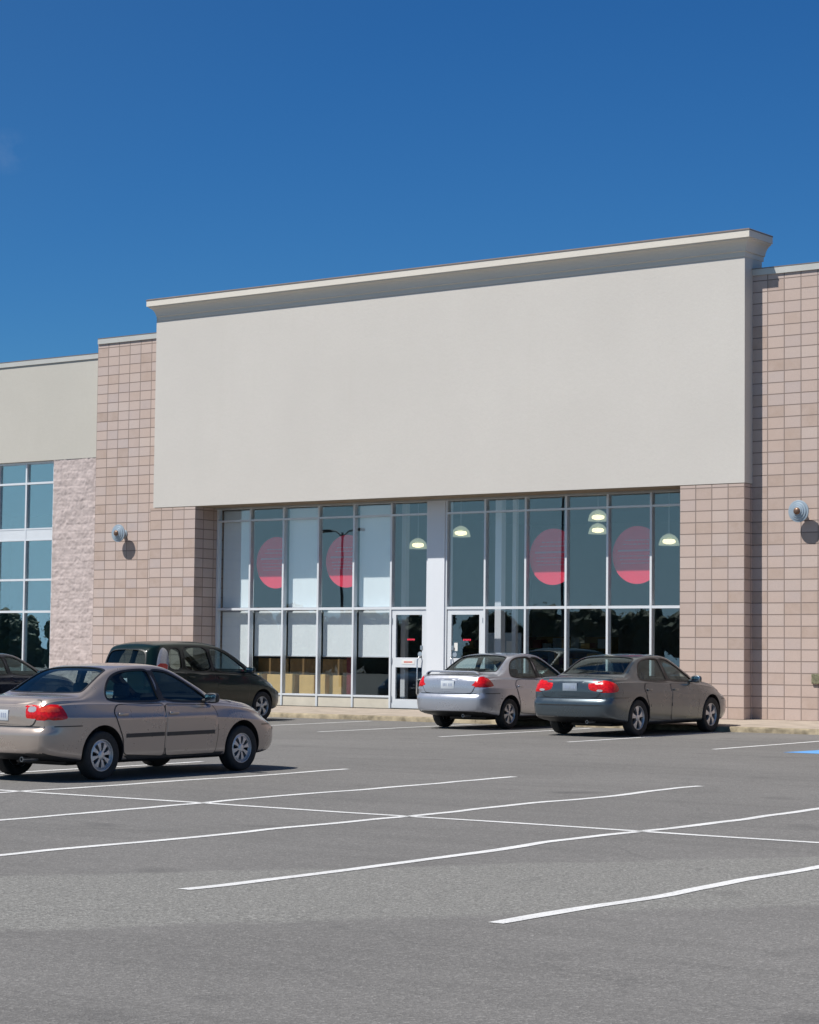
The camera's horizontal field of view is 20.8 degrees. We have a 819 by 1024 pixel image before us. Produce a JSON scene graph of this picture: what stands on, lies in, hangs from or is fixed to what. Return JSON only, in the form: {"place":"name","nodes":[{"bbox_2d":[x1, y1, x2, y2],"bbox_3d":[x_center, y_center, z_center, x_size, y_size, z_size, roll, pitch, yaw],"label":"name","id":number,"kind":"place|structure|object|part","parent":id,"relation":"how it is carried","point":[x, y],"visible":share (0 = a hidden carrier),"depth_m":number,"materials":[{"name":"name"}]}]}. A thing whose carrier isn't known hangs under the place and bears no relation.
{"place":"outdoors","nodes":[
{"label":"outdoors","id":0,"kind":"place"},
{"bbox_2d":[0,717,818,1023],"bbox_3d":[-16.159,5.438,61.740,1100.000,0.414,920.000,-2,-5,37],"label":"parking lot","id":1,"kind":"structure","parent":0,"point":[132,933],"depth_m":15.93,"materials":[{"name":"grey asphalt"}]},
{"bbox_2d":[0,653,73,693],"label":"parked sedan","id":2,"kind":"object","parent":1,"relation":"on","point":[10,680],"visible":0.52,"depth_m":48.78,"materials":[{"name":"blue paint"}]},
{"bbox_3d":[-8.874,3.856,47.771,0.075,0.676,0.929,-2,-4,37],"label":"door","id":3,"kind":"part","parent":2,"relation":"part of","materials":[{"name":"black paint"}]},
{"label":"front door window","id":4,"kind":"part","parent":2,"relation":"part of","materials":[{"name":"black glass"}]},
{"bbox_3d":[-8.302,3.911,48.542,0.075,0.667,1.007,-2,-4,37],"label":"door","id":5,"kind":"part","parent":2,"relation":"part of","materials":[{"name":"black paint"}]},
{"bbox_2d":[0,761,203,773],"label":"parking line","id":6,"kind":"object","parent":1,"relation":"on","point":[117,766],"visible":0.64,"depth_m":30.35,"materials":[{"name":"white paint"}]},
{"bbox_2d":[0,663,272,779],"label":"parked sedan","id":7,"kind":"object","parent":1,"relation":"on","point":[94,729],"visible":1,"depth_m":28.04,"materials":[{"name":"beige paint"}]},
{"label":"rear window","id":8,"kind":"part","parent":7,"relation":"part of","materials":[{"name":"black glass"}]},
{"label":"rear door window","id":9,"kind":"part","parent":7,"relation":"part of","materials":[{"name":"black glass"}]},
{"bbox_3d":[-3.394,2.747,28.012,0.075,0.676,0.929,-2,-4,37],"label":"door","id":10,"kind":"part","parent":7,"relation":"part of","materials":[{"name":"beige paint"}]},
{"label":"front door window","id":11,"kind":"part","parent":7,"relation":"part of","materials":[{"name":"black glass"}]},
{"bbox_3d":[-2.822,2.802,28.782,0.075,0.667,1.007,-2,-4,37],"label":"door","id":12,"kind":"part","parent":7,"relation":"part of","materials":[{"name":"beige paint"}]},
{"bbox_2d":[0,769,343,792],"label":"parking line","id":13,"kind":"object","parent":1,"relation":"on","point":[170,781],"visible":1,"depth_m":27.20,"materials":[{"name":"white paint"}]},
{"bbox_2d":[105,641,278,718],"bbox_3d":[-4.602,3.594,47.374,2.080,1.703,4.419,-2,-4,37],"label":"minivan","id":14,"kind":"object","parent":1,"relation":"on","point":[190,662],"visible":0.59,"depth_m":46.29,"materials":[{"name":"green paint"}]},
{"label":"rear window","id":15,"kind":"part","parent":14,"relation":"part of","materials":[{"name":"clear glass"}]},
{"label":"quarter window","id":16,"kind":"part","parent":14,"relation":"part of","materials":[{"name":"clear glass"}]},
{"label":"rear door window","id":17,"kind":"part","parent":14,"relation":"part of","materials":[{"name":"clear glass"}]},
{"bbox_3d":[-4.346,3.717,46.305,0.074,0.794,0.923,-2,-4,37],"label":"door","id":18,"kind":"part","parent":14,"relation":"part of","materials":[{"name":"green paint"}]},
{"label":"front door window","id":19,"kind":"part","parent":14,"relation":"part of","materials":[{"name":"black glass"}]},
{"bbox_3d":[-3.751,3.784,47.109,0.084,0.766,1.112,-2,-4,37],"label":"door","id":20,"kind":"part","parent":14,"relation":"part of","materials":[{"name":"green paint"}]},
{"bbox_2d":[0,776,512,820],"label":"parking line","id":21,"kind":"object","parent":1,"relation":"on","point":[244,798],"visible":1,"depth_m":24.21,"materials":[{"name":"white paint"}]},
{"bbox_2d":[271,721,362,725],"bbox_3d":[-2.195,4.384,46.050,0.128,0.045,4.701,-2,-5,35],"label":"parking line","id":22,"kind":"object","parent":1,"relation":"on","point":[316,723],"visible":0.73,"depth_m":46.64,"materials":[{"name":"white paint"}]},
{"bbox_2d":[0,786,698,855],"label":"parking line","id":23,"kind":"object","parent":1,"relation":"on","point":[328,823],"visible":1,"depth_m":20.99,"materials":[{"name":"white paint"}]},
{"bbox_2d":[321,724,470,731],"bbox_3d":[-0.211,4.291,44.259,0.113,0.049,5.201,-2,-5,36],"label":"parking line","id":24,"kind":"object","parent":1,"relation":"on","point":[388,728],"visible":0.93,"depth_m":43.91,"materials":[{"name":"white paint"}]},
{"bbox_2d":[2,790,818,842],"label":"parking line","id":25,"kind":"object","parent":1,"relation":"on","point":[428,817],"visible":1,"depth_m":21.78,"materials":[{"name":"white paint"}]},
{"bbox_2d":[417,653,560,728],"bbox_3d":[2.080,3.631,45.589,2.072,1.496,4.581,-2,-4,37],"label":"parked sedan","id":26,"kind":"object","parent":1,"relation":"on","point":[503,695],"visible":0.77,"depth_m":44.03,"materials":[{"name":"silver paint"}]},
{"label":"rear window","id":27,"kind":"part","parent":26,"relation":"part of","materials":[{"name":"black glass"}]},
{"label":"rear door window","id":28,"kind":"part","parent":26,"relation":"part of","materials":[{"name":"black glass"}]},
{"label":"door","id":29,"kind":"part","parent":26,"relation":"part of","materials":[{"name":"silver paint"}]},
{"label":"front door window","id":30,"kind":"part","parent":26,"relation":"part of","materials":[{"name":"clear glass"}]},
{"bbox_2d":[178,808,818,889],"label":"parking line","id":31,"kind":"object","parent":1,"relation":"on","point":[385,864],"visible":1,"depth_m":18.21,"materials":[{"name":"white paint"}]},
{"bbox_2d":[440,728,588,736],"bbox_3d":[2.096,4.199,42.446,0.128,0.051,5.352,-2,-5,35],"label":"parking line","id":32,"kind":"object","parent":1,"relation":"on","point":[511,732],"visible":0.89,"depth_m":41.83,"materials":[{"name":"white paint"}]},
{"bbox_2d":[268,712,818,734],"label":"kerb","id":33,"kind":"structure","parent":1,"relation":"on","point":[547,723],"depth_m":45.99,"materials":[{"name":"concrete"}]},
{"bbox_2d":[534,654,725,735],"bbox_3d":[4.324,3.470,42.648,2.136,1.503,4.767,-2,-4,37],"label":"parked sedan","id":34,"kind":"object","parent":1,"relation":"on","point":[631,700],"visible":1,"depth_m":41.24,"materials":[{"name":"grey paint"}]},
{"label":"rear window","id":35,"kind":"part","parent":34,"relation":"part of","materials":[{"name":"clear glass"}]},
{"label":"rear door window","id":36,"kind":"part","parent":34,"relation":"part of","materials":[{"name":"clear glass"}]},
{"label":"door","id":37,"kind":"part","parent":34,"relation":"part of","materials":[{"name":"grey paint"}]},
{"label":"front door window","id":38,"kind":"part","parent":34,"relation":"part of","materials":[{"name":"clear glass"}]},
{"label":"door","id":39,"kind":"part","parent":34,"relation":"part of","materials":[{"name":"grey paint"}]},
{"bbox_2d":[572,732,718,741],"bbox_3d":[4.344,4.109,40.676,0.123,0.052,5.501,-2,-5,36],"label":"parking line","id":40,"kind":"object","parent":1,"relation":"on","point":[641,737],"visible":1,"depth_m":40.42,"materials":[{"name":"white paint"}]},
{"bbox_2d":[491,865,818,923],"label":"parking line","id":41,"kind":"object","parent":1,"relation":"on","point":[566,910],"visible":1,"depth_m":15.15,"materials":[{"name":"white paint"}]},
{"bbox_2d":[719,741,818,748],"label":"parking line","id":42,"kind":"object","parent":1,"relation":"on","point":[767,745],"visible":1,"depth_m":37.55,"materials":[{"name":"white paint"}]},
{"bbox_2d":[789,750,818,753],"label":"blue bay marking","id":43,"kind":"object","parent":1,"relation":"on","point":[815,751],"visible":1,"depth_m":35.25,"materials":[{"name":"blue paint"}]},
{"bbox_2d":[0,0,818,362],"label":"sky","id":44,"kind":"structure","parent":0,"point":[150,149],"materials":[{"name":"blue"}]},
{"bbox_2d":[271,706,818,728],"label":"pavement","id":45,"kind":"structure","parent":0,"point":[722,722],"depth_m":49.08,"materials":[{"name":"concrete"}]},
{"bbox_2d":[0,228,818,720],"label":"store building","id":46,"kind":"structure","parent":45,"relation":"on","point":[664,388],"depth_m":52.36,"materials":[{"name":"beige paint"}]},
{"bbox_2d":[0,462,25,612],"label":"window","id":47,"kind":"structure","parent":46,"relation":"in","point":[6,535],"depth_m":60.51,"materials":[{"name":"white metal"}]},
{"bbox_2d":[21,461,53,670],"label":"window","id":48,"kind":"structure","parent":46,"relation":"in","point":[30,534],"depth_m":59.96,"materials":[{"name":"white metal"}]},
{"bbox_2d":[112,524,127,541],"bbox_3d":[-7.470,0.551,57.438,0.456,0.456,0.369,-2,-5,37],"label":"wall lamp","id":49,"kind":"object","parent":46,"relation":"attached to","point":[119,533],"visible":1,"depth_m":57.31,"materials":[{"name":"grey metal"}]},
{"bbox_2d":[215,509,249,668],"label":"window","id":50,"kind":"structure","parent":46,"relation":"in","point":[219,512],"depth_m":56.19,"materials":[{"name":"white metal"}]},
{"bbox_2d":[222,611,254,668],"bbox_3d":[-4.313,3.454,55.952,1.021,1.923,0.070,-2,-5,37],"label":"roller blind","id":51,"kind":"object","parent":46,"relation":"attached to","point":[235,634],"visible":0.52,"depth_m":56.00,"materials":[{"name":"fabric"}]},
{"bbox_2d":[222,510,255,607],"bbox_3d":[-4.288,1.194,56.100,1.021,2.473,0.070,-2,-5,37],"label":"roller blind","id":52,"kind":"object","parent":46,"relation":"attached to","point":[236,566],"visible":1,"depth_m":56.13,"materials":[{"name":"fabric"}]},
{"bbox_2d":[247,507,282,704],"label":"window","id":53,"kind":"structure","parent":46,"relation":"in","point":[252,511],"depth_m":55.55,"materials":[{"name":"white metal"}]},
{"bbox_2d":[257,537,281,587],"bbox_3d":[-3.448,1.264,55.397,0.943,1.280,0.004,-2,-5,37],"label":"window decal","id":54,"kind":"object","parent":46,"relation":"attached to","point":[269,563],"depth_m":55.39,"materials":[{"name":"red plastic"}]},
{"bbox_2d":[254,611,287,655],"bbox_3d":[-3.442,3.022,55.332,1.022,1.123,0.070,-2,-5,37],"label":"roller blind","id":55,"kind":"object","parent":46,"relation":"attached to","point":[267,633],"visible":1,"depth_m":55.36,"materials":[{"name":"fabric"}]},
{"bbox_2d":[256,658,288,692],"bbox_3d":[-3.472,4.221,55.569,0.980,1.140,0.370,-2,-5,37],"label":"display unit","id":56,"kind":"object","parent":46,"relation":"on","point":[269,670],"visible":0.47,"depth_m":55.60,"materials":[{"name":"brown laminate"}]},
{"bbox_2d":[280,506,317,705],"bbox_3d":[-2.669,2.279,54.608,1.119,4.921,0.134,-2,-5,37],"label":"window","id":57,"kind":"structure","parent":46,"relation":"in","point":[296,699],"depth_m":54.82,"materials":[{"name":"white metal"}]},
{"bbox_2d":[285,658,321,693],"bbox_3d":[-2.639,4.190,54.948,0.980,1.140,0.370,-2,-5,37],"label":"display unit","id":58,"kind":"object","parent":46,"relation":"on","point":[300,677],"visible":0.67,"depth_m":54.95,"materials":[{"name":"brown laminate"}]},
{"bbox_2d":[288,611,322,656],"bbox_3d":[-2.562,2.989,54.676,1.054,1.123,0.070,-2,-5,37],"label":"roller blind","id":59,"kind":"object","parent":46,"relation":"attached to","point":[301,633],"visible":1,"depth_m":54.70,"materials":[{"name":"fabric"}]},
{"bbox_2d":[288,507,323,607],"bbox_3d":[-2.541,1.128,54.798,1.054,2.473,0.070,-2,-5,37],"label":"roller blind","id":60,"kind":"object","parent":46,"relation":"attached to","point":[303,564],"visible":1,"depth_m":54.82,"materials":[{"name":"fabric"}]},
{"bbox_2d":[320,659,346,693],"bbox_3d":[-1.877,4.162,54.380,0.800,1.140,0.370,-2,-5,37],"label":"display unit","id":61,"kind":"object","parent":46,"relation":"on","point":[333,678],"visible":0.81,"depth_m":54.34,"materials":[{"name":"brown laminate"}]},
{"bbox_2d":[315,504,352,706],"bbox_3d":[-1.782,2.246,53.947,1.105,4.921,0.134,-2,-5,37],"label":"window","id":62,"kind":"structure","parent":46,"relation":"in","point":[332,700],"depth_m":54.14,"materials":[{"name":"white metal"}]},
{"bbox_2d":[326,535,352,587],"bbox_3d":[-1.667,1.197,54.069,0.927,1.280,0.004,-2,-5,37],"label":"window decal","id":63,"kind":"object","parent":46,"relation":"attached to","point":[339,561],"depth_m":54.06,"materials":[{"name":"red plastic"}]},
{"bbox_2d":[323,611,357,656],"bbox_3d":[-1.675,2.956,54.015,1.040,1.123,0.070,-2,-5,37],"label":"roller blind","id":64,"kind":"object","parent":46,"relation":"attached to","point":[337,633],"visible":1,"depth_m":54.04,"materials":[{"name":"fabric"}]},
{"bbox_2d":[346,657,356,694],"bbox_3d":[-1.410,4.096,54.023,0.260,1.245,0.050,-2,-5,37],"label":"maroon board","id":65,"kind":"object","parent":46,"relation":"on","point":[348,688],"visible":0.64,"depth_m":54.05,"materials":[{"name":"red"}]},
{"bbox_2d":[351,503,390,707],"bbox_3d":[-0.886,2.212,53.279,1.140,4.921,0.134,-2,-5,37],"label":"window","id":66,"kind":"structure","parent":46,"relation":"in","point":[367,701],"depth_m":53.49,"materials":[{"name":"white metal"}]},
{"bbox_2d":[358,610,388,657],"bbox_3d":[-0.779,2.922,53.347,1.075,1.123,0.070,-2,-5,37],"label":"roller blind","id":67,"kind":"object","parent":46,"relation":"attached to","point":[373,633],"visible":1,"depth_m":53.37,"materials":[{"name":"fabric"}]},
{"bbox_2d":[359,504,396,606],"bbox_3d":[-0.759,1.061,53.468,1.075,2.473,0.070,-2,-5,37],"label":"roller blind","id":68,"kind":"object","parent":46,"relation":"attached to","point":[374,580],"visible":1,"depth_m":53.49,"materials":[{"name":"fabric"}]},
{"bbox_2d":[400,503,409,698],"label":"column","id":69,"kind":"structure","parent":46,"relation":"attached to","point":[405,599],"depth_m":54.43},
{"bbox_2d":[388,501,427,707],"bbox_3d":[0.019,2.178,52.604,1.130,4.921,0.134,-2,-5,37],"label":"window","id":70,"kind":"structure","parent":46,"relation":"in","point":[393,505],"depth_m":52.84,"materials":[{"name":"white metal"}]},
{"bbox_2d":[390,610,425,707],"bbox_3d":[-0.040,3.461,52.468,1.012,2.317,0.161,-2,-5,37],"label":"door","id":71,"kind":"structure","parent":46,"relation":"in","point":[396,661],"depth_m":52.54,"materials":[{"name":"white metal"}]},
{"bbox_2d":[409,503,423,548],"bbox_3d":[0.225,0.111,56.752,0.490,1.660,0.490,-2,-5,37],"label":"pendant lamp","id":72,"kind":"object","parent":46,"relation":"hanging from","point":[417,545],"visible":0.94,"depth_m":56.65,"materials":[{"name":"beige"}]},
{"bbox_2d":[453,501,470,536],"bbox_3d":[1.282,-0.090,55.350,0.490,1.420,0.490,-2,-5,37],"label":"pendant lamp","id":73,"kind":"object","parent":46,"relation":"hanging from","point":[460,533],"visible":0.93,"depth_m":55.24,"materials":[{"name":"beige"}]},
{"bbox_2d":[444,499,483,669],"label":"window","id":74,"kind":"structure","parent":46,"relation":"in","point":[448,503],"depth_m":51.96,"materials":[{"name":"white metal"}]},
{"bbox_2d":[447,609,482,668],"bbox_3d":[1.272,3.412,51.490,1.030,2.317,0.161,-2,-5,37],"label":"door","id":75,"kind":"structure","parent":46,"relation":"in","point":[470,662],"depth_m":51.63,"materials":[{"name":"white metal"}]},
{"bbox_2d":[452,640,478,670],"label":"shelf unit","id":76,"kind":"object","parent":46,"relation":"on","point":[465,648],"visible":0.09,"depth_m":66.18,"materials":[{"name":"brown laminate"}]},
{"bbox_2d":[494,500,505,670],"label":"column","id":77,"kind":"structure","parent":46,"relation":"attached to","point":[500,559],"depth_m":51.73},
{"bbox_2d":[483,497,524,668],"bbox_3d":[2.193,2.096,50.983,1.128,4.921,0.134,-2,-5,37],"label":"window","id":78,"kind":"structure","parent":46,"relation":"in","point":[486,501],"depth_m":51.28,"materials":[{"name":"white metal"}]},
{"bbox_2d":[488,633,521,672],"bbox_3d":[2.289,3.772,53.846,1.000,1.700,0.066,-2,-5,37],"label":"notice board","id":79,"kind":"object","parent":46,"relation":"attached to","point":[508,641],"visible":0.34,"depth_m":53.79,"materials":[{"name":"white paper"}]},
{"bbox_2d":[512,499,518,669],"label":"column","id":80,"kind":"structure","parent":46,"relation":"attached to","point":[515,552],"depth_m":52.64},
{"bbox_2d":[523,496,564,672],"bbox_3d":[3.081,2.063,50.322,1.096,4.921,0.134,-2,-5,37],"label":"window","id":81,"kind":"structure","parent":46,"relation":"in","point":[527,499],"depth_m":50.60,"materials":[{"name":"white metal"}]},
{"bbox_2d":[530,528,564,584],"bbox_3d":[3.150,1.016,50.478,1.030,1.280,0.004,-2,-5,37],"label":"window decal","id":82,"kind":"object","parent":46,"relation":"attached to","point":[547,556],"depth_m":50.46,"materials":[{"name":"red plastic"}]},
{"bbox_2d":[522,637,617,673],"bbox_3d":[4.386,4.373,61.733,3.000,1.825,0.440,-2,-5,37],"label":"shelf unit","id":83,"kind":"object","parent":46,"relation":"on","point":[549,650],"visible":0.39,"depth_m":61.70,"materials":[{"name":"brown laminate"}]},
{"bbox_2d":[564,494,606,670],"bbox_3d":[3.954,2.030,49.670,1.095,4.921,0.134,-2,-5,37],"label":"window","id":84,"kind":"structure","parent":46,"relation":"in","point":[567,606],"depth_m":49.94,"materials":[{"name":"white metal"}]},
{"bbox_2d":[589,496,603,521],"bbox_3d":[4.489,-0.350,52.970,0.490,1.140,0.490,-2,-5,37],"label":"pendant lamp","id":85,"kind":"object","parent":46,"relation":"hanging from","point":[597,517],"visible":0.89,"depth_m":52.85,"materials":[{"name":"beige"}]},
{"bbox_2d":[589,510,603,534],"bbox_3d":[4.733,-0.086,55.895,0.490,1.280,0.490,-2,-5,37],"label":"pendant lamp","id":86,"kind":"object","parent":46,"relation":"hanging from","point":[597,530],"visible":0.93,"depth_m":55.75,"materials":[{"name":"beige"}]},
{"bbox_2d":[606,492,649,671],"bbox_3d":[4.837,1.997,49.012,1.119,4.921,0.134,-2,-5,37],"label":"window","id":87,"kind":"structure","parent":46,"relation":"in","point":[609,507],"depth_m":49.30,"materials":[{"name":"white metal"}]},
{"bbox_2d":[612,526,649,583],"bbox_3d":[4.919,0.950,49.159,1.024,1.280,0.004,-2,-5,37],"label":"window decal","id":88,"kind":"object","parent":46,"relation":"attached to","point":[631,555],"depth_m":49.14,"materials":[{"name":"red plastic"}]},
{"bbox_2d":[649,491,679,675],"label":"window","id":89,"kind":"structure","parent":46,"relation":"in","point":[652,606],"depth_m":48.64,"materials":[{"name":"white metal"}]},
{"bbox_2d":[658,493,679,545],"bbox_3d":[6.040,-0.099,51.791,0.490,1.760,0.490,-2,-5,37],"label":"pendant lamp","id":90,"kind":"object","parent":46,"relation":"hanging from","point":[668,541],"visible":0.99,"depth_m":51.68,"materials":[{"name":"beige"}]},
{"bbox_2d":[788,500,808,521],"bbox_3d":[8.043,-0.012,45.870,0.456,0.456,0.369,-2,-5,37],"label":"wall lamp","id":91,"kind":"object","parent":46,"relation":"attached to","point":[798,510],"visible":1,"depth_m":45.75,"materials":[{"name":"grey metal"}]},
{"bbox_2d":[811,674,818,683],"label":"wall plaque","id":92,"kind":"object","parent":46,"relation":"attached to","point":[814,678],"depth_m":45.59,"materials":[{"name":"beige"}]}
]}

